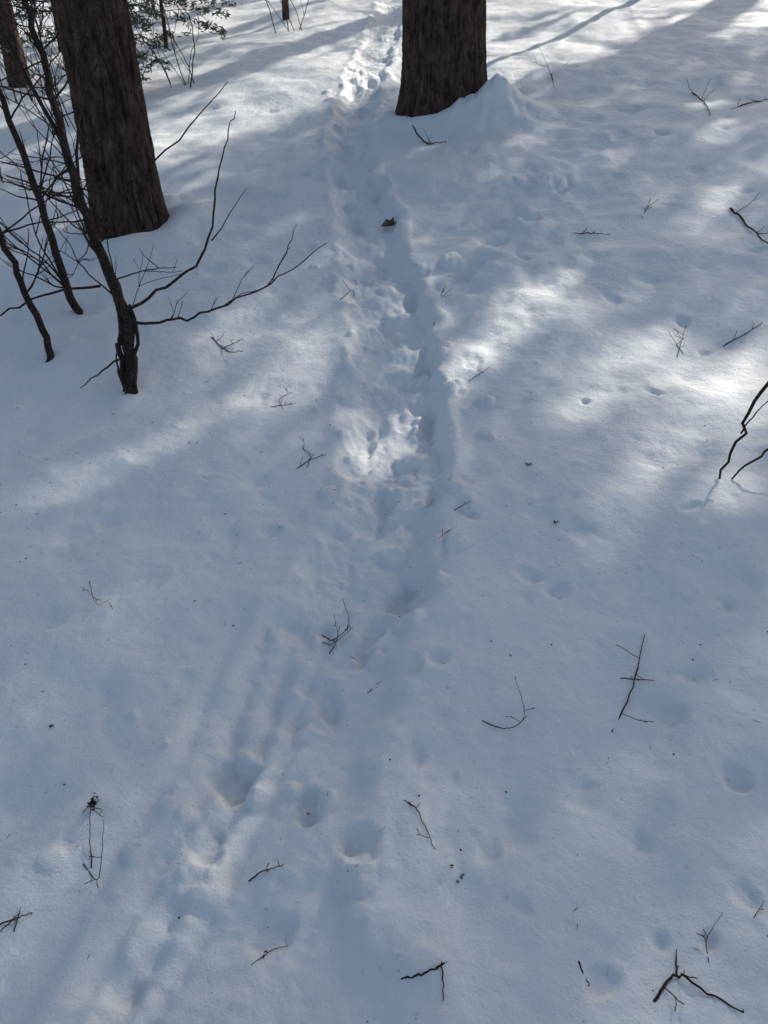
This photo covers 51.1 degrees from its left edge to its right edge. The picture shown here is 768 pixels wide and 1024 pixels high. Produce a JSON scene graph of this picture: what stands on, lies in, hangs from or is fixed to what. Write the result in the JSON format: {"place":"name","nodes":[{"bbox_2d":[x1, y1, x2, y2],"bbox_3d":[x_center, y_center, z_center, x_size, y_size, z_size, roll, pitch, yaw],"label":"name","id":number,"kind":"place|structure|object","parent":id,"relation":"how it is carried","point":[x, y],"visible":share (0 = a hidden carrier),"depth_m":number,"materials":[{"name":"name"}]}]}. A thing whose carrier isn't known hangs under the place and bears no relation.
{"place":"outdoors","nodes":[
{"label":"outdoors","id":0,"kind":"place"},
{"bbox_2d":[0,0,767,1023],"bbox_3d":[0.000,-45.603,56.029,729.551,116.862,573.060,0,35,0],"label":"snow ground","id":1,"kind":"structure","parent":0,"point":[216,716],"depth_m":2.25,"materials":[{"name":"white snow"}]},
{"bbox_2d":[0,147,16,182],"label":"bare shrub","id":2,"kind":"object","parent":1,"relation":"on","point":[0,168],"visible":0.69,"depth_m":5.04,"materials":[{"name":"brown plant"}]},
{"bbox_2d":[0,913,28,925],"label":"fallen twig","id":3,"kind":"object","parent":1,"relation":"on","point":[11,920],"visible":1,"depth_m":1.53,"materials":[{"name":"brown wood"}]},
{"bbox_2d":[0,0,31,87],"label":"pine tree","id":4,"kind":"object","parent":1,"relation":"on","point":[12,64],"visible":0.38,"depth_m":7.08,"materials":[{"name":"brown plant"}]},
{"bbox_2d":[13,907,20,931],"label":"fallen twig","id":5,"kind":"object","parent":1,"relation":"on","point":[16,921],"visible":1,"depth_m":1.53,"materials":[{"name":"brown wood"}]},
{"bbox_2d":[0,2,56,106],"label":"bare shrub","id":6,"kind":"object","parent":1,"relation":"on","point":[16,61],"visible":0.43,"depth_m":6.44,"materials":[{"name":"brown plant"}]},
{"bbox_2d":[12,1,60,50],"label":"hemlock sapling","id":7,"kind":"object","parent":1,"relation":"on","point":[48,32],"visible":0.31,"depth_m":7.87,"materials":[{"name":"green plant"}]},
{"bbox_2d":[22,2,70,126],"bbox_3d":[-2.229,-3.237,5.721,0.802,1.001,0.502,18,39,24],"label":"bare shrub","id":8,"kind":"object","parent":1,"relation":"on","point":[49,54],"visible":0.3,"depth_m":5.72,"materials":[{"name":"brown plant"}]},
{"bbox_2d":[0,164,102,362],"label":"bare sapling","id":9,"kind":"object","parent":1,"relation":"on","point":[32,308],"visible":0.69,"depth_m":3.29,"materials":[{"name":"brown plant"}]},
{"bbox_2d":[0,2,128,314],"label":"bare sapling","id":10,"kind":"object","parent":1,"relation":"on","point":[65,283],"visible":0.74,"depth_m":3.48,"materials":[{"name":"brown plant"}]},
{"bbox_2d":[87,793,97,809],"bbox_3d":[-0.609,0.606,1.685,0.025,0.029,0.040,0,35,0],"label":"seed head","id":11,"kind":"object","parent":1,"relation":"on","point":[93,802],"visible":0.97,"depth_m":1.68},
{"bbox_2d":[83,798,102,867],"bbox_3d":[-0.596,0.648,1.633,0.037,0.053,0.132,0,35,0],"label":"fallen twig","id":12,"kind":"object","parent":1,"relation":"on","point":[90,825],"visible":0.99,"depth_m":1.65,"materials":[{"name":"wood"}]},
{"bbox_2d":[83,824,103,887],"bbox_3d":[-0.581,0.682,1.595,0.042,0.046,0.127,-5,35,-6],"label":"fallen twig","id":13,"kind":"object","parent":1,"relation":"on","point":[96,857],"visible":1,"depth_m":1.59,"materials":[{"name":"brown wood"}]},
{"bbox_2d":[82,581,112,608],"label":"fallen twig","id":14,"kind":"object","parent":1,"relation":"on","point":[94,597],"visible":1,"depth_m":2.12,"materials":[{"name":"wood"}]},
{"bbox_2d":[53,0,168,239],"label":"pine tree","id":15,"kind":"object","parent":1,"relation":"on","point":[116,77],"visible":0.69,"depth_m":3.85,"materials":[{"name":"brown plant"}]},
{"bbox_2d":[128,0,176,85],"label":"hemlock sapling","id":16,"kind":"object","parent":1,"relation":"on","point":[143,56],"visible":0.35,"depth_m":6.56,"materials":[{"name":"green plant"}]},
{"bbox_2d":[0,0,326,394],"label":"bare sapling","id":17,"kind":"object","parent":1,"relation":"on","point":[128,331],"visible":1,"depth_m":3.02,"materials":[{"name":"brown plant"}]},
{"bbox_2d":[130,0,198,87],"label":"bare shrub","id":18,"kind":"object","parent":1,"relation":"on","point":[174,41],"visible":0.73,"depth_m":6.67,"materials":[{"name":"brown plant"}]},
{"bbox_2d":[132,0,230,48],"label":"hemlock sapling","id":19,"kind":"object","parent":1,"relation":"on","point":[164,35],"visible":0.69,"depth_m":7.78,"materials":[{"name":"green plant"}]},
{"bbox_2d":[128,0,242,20],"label":"hemlock sapling","id":20,"kind":"object","parent":1,"relation":"on","point":[153,2],"visible":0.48,"depth_m":9.41,"materials":[{"name":"green plant"}]},
{"bbox_2d":[211,331,242,352],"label":"fallen twig","id":21,"kind":"object","parent":1,"relation":"on","point":[223,346],"visible":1,"depth_m":3.27,"materials":[{"name":"brown wood"}]},
{"bbox_2d":[236,861,282,888],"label":"fallen twig","id":22,"kind":"object","parent":1,"relation":"on","point":[266,870],"visible":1,"depth_m":1.58,"materials":[{"name":"brown wood"}]},
{"bbox_2d":[251,946,286,964],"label":"fallen twig","id":23,"kind":"object","parent":1,"relation":"on","point":[266,953],"visible":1,"depth_m":1.47,"materials":[{"name":"brown wood"}]},
{"bbox_2d":[282,0,289,19],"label":"pine tree","id":24,"kind":"object","parent":1,"relation":"on","point":[287,11],"visible":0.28,"depth_m":8.56,"materials":[{"name":"brown plant"}]},
{"bbox_2d":[265,0,308,32],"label":"bare shrub","id":25,"kind":"object","parent":1,"relation":"on","point":[284,6],"visible":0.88,"depth_m":8.06,"materials":[{"name":"brown plant"}]},
{"bbox_2d":[296,454,325,468],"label":"fallen twig","id":26,"kind":"object","parent":1,"relation":"on","point":[309,460],"visible":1,"depth_m":2.59,"materials":[{"name":"wood"}]},
{"bbox_2d":[328,615,339,653],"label":"fallen twig","id":27,"kind":"object","parent":1,"relation":"on","point":[337,635],"visible":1,"depth_m":2.06,"materials":[{"name":"wood"}]},
{"bbox_2d":[322,601,349,640],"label":"fallen twig","id":28,"kind":"object","parent":1,"relation":"on","point":[341,633],"visible":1,"depth_m":2.07,"materials":[{"name":"wood"}]},
{"bbox_2d":[322,625,352,644],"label":"fallen twig","id":29,"kind":"object","parent":1,"relation":"on","point":[340,637],"visible":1,"depth_m":2.05,"materials":[{"name":"wood"}]},
{"bbox_2d":[0,57,767,1021],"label":"forest litter","id":30,"kind":"object","parent":1,"relation":"on","point":[410,567],"visible":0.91,"depth_m":2.04,"materials":[{"name":"brown plant"}]},
{"bbox_2d":[381,217,395,226],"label":"dead leaf","id":31,"kind":"object","parent":1,"relation":"on","point":[387,222],"visible":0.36,"depth_m":4.15,"materials":[{"name":"brown plant"}]},
{"bbox_2d":[404,800,434,848],"bbox_3d":[0.068,0.618,1.603,0.030,0.037,0.114,-11,37,-16],"label":"fallen twig","id":32,"kind":"object","parent":1,"relation":"on","point":[408,802],"visible":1,"depth_m":1.61,"materials":[{"name":"wood"}]},
{"bbox_2d":[401,962,443,1000],"bbox_3d":[0.067,0.806,1.380,0.076,0.035,0.058,0,35,0],"label":"fallen twig","id":33,"kind":"object","parent":1,"relation":"on","point":[422,974],"visible":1,"depth_m":1.39,"materials":[{"name":"brown wood"}]},
{"bbox_2d":[407,117,446,144],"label":"fallen twig","id":34,"kind":"object","parent":1,"relation":"on","point":[429,143],"visible":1,"depth_m":4.95,"materials":[{"name":"brown wood"}]},
{"bbox_2d":[395,0,487,116],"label":"pine tree","id":35,"kind":"object","parent":1,"relation":"on","point":[444,57],"visible":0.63,"depth_m":5.07,"materials":[{"name":"brown plant"}]},
{"bbox_2d":[482,677,534,728],"bbox_3d":[0.289,0.439,1.798,0.083,0.058,0.116,29,44,35],"label":"fallen twig","id":36,"kind":"object","parent":1,"relation":"on","point":[510,716],"visible":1,"depth_m":1.78,"materials":[{"name":"wood"}]},
{"bbox_2d":[535,44,566,84],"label":"fallen twig","id":37,"kind":"object","parent":1,"relation":"on","point":[547,65],"visible":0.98,"depth_m":5.81,"materials":[{"name":"brown wood"}]},
{"bbox_2d":[578,961,589,985],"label":"fallen twig","id":38,"kind":"object","parent":1,"relation":"on","point":[582,971],"visible":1,"depth_m":1.39,"materials":[{"name":"brown wood"}]},
{"bbox_2d":[577,227,609,234],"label":"fallen twig","id":39,"kind":"object","parent":1,"relation":"on","point":[591,233],"visible":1,"depth_m":3.76,"materials":[{"name":"brown wood"}]},
{"bbox_2d":[611,634,653,731],"bbox_3d":[0.565,0.376,1.845,0.086,0.092,0.273,6,35,8],"label":"fallen twig","id":40,"kind":"object","parent":1,"relation":"on","point":[621,713],"visible":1,"depth_m":1.83,"materials":[{"name":"brown wood"}]},
{"bbox_2d":[620,675,653,680],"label":"fallen twig","id":41,"kind":"object","parent":1,"relation":"on","point":[635,678],"visible":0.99,"depth_m":1.86,"materials":[{"name":"wood"}]},
{"bbox_2d":[675,949,678,974],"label":"fallen twig","id":42,"kind":"object","parent":1,"relation":"on","point":[676,971],"visible":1,"depth_m":1.38,"materials":[{"name":"brown wood"}]},
{"bbox_2d":[653,970,743,1012],"bbox_3d":[0.520,0.797,1.342,0.144,0.035,0.066,0,35,0],"label":"fallen twig","id":43,"kind":"object","parent":1,"relation":"on","point":[656,998],"visible":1,"depth_m":1.35,"materials":[{"name":"brown wood"}]},
{"bbox_2d":[686,78,713,113],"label":"fallen twig","id":44,"kind":"object","parent":1,"relation":"on","point":[702,96],"visible":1,"depth_m":5.24,"materials":[{"name":"brown wood"}]},
{"bbox_2d":[696,914,721,961],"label":"fallen twig","id":45,"kind":"object","parent":1,"relation":"on","point":[707,937],"visible":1,"depth_m":1.42,"materials":[{"name":"brown wood"}]},
{"bbox_2d":[723,323,761,346],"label":"fallen twig","id":46,"kind":"object","parent":1,"relation":"on","point":[742,335],"visible":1,"depth_m":3.01,"materials":[{"name":"brown wood"}]},
{"bbox_2d":[718,381,767,479],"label":"bare sapling","id":47,"kind":"object","parent":1,"relation":"on","point":[758,395],"visible":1,"depth_m":2.33,"materials":[{"name":"brown plant"}]},
{"bbox_2d":[729,192,767,243],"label":"fallen twig","id":48,"kind":"object","parent":1,"relation":"on","point":[739,215],"visible":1,"depth_m":3.76,"materials":[{"name":"brown wood"}]},
{"bbox_2d":[733,97,767,108],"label":"fallen twig","id":49,"kind":"object","parent":1,"relation":"on","point":[750,102],"visible":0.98,"depth_m":5.13,"materials":[{"name":"brown wood"}]}
]}

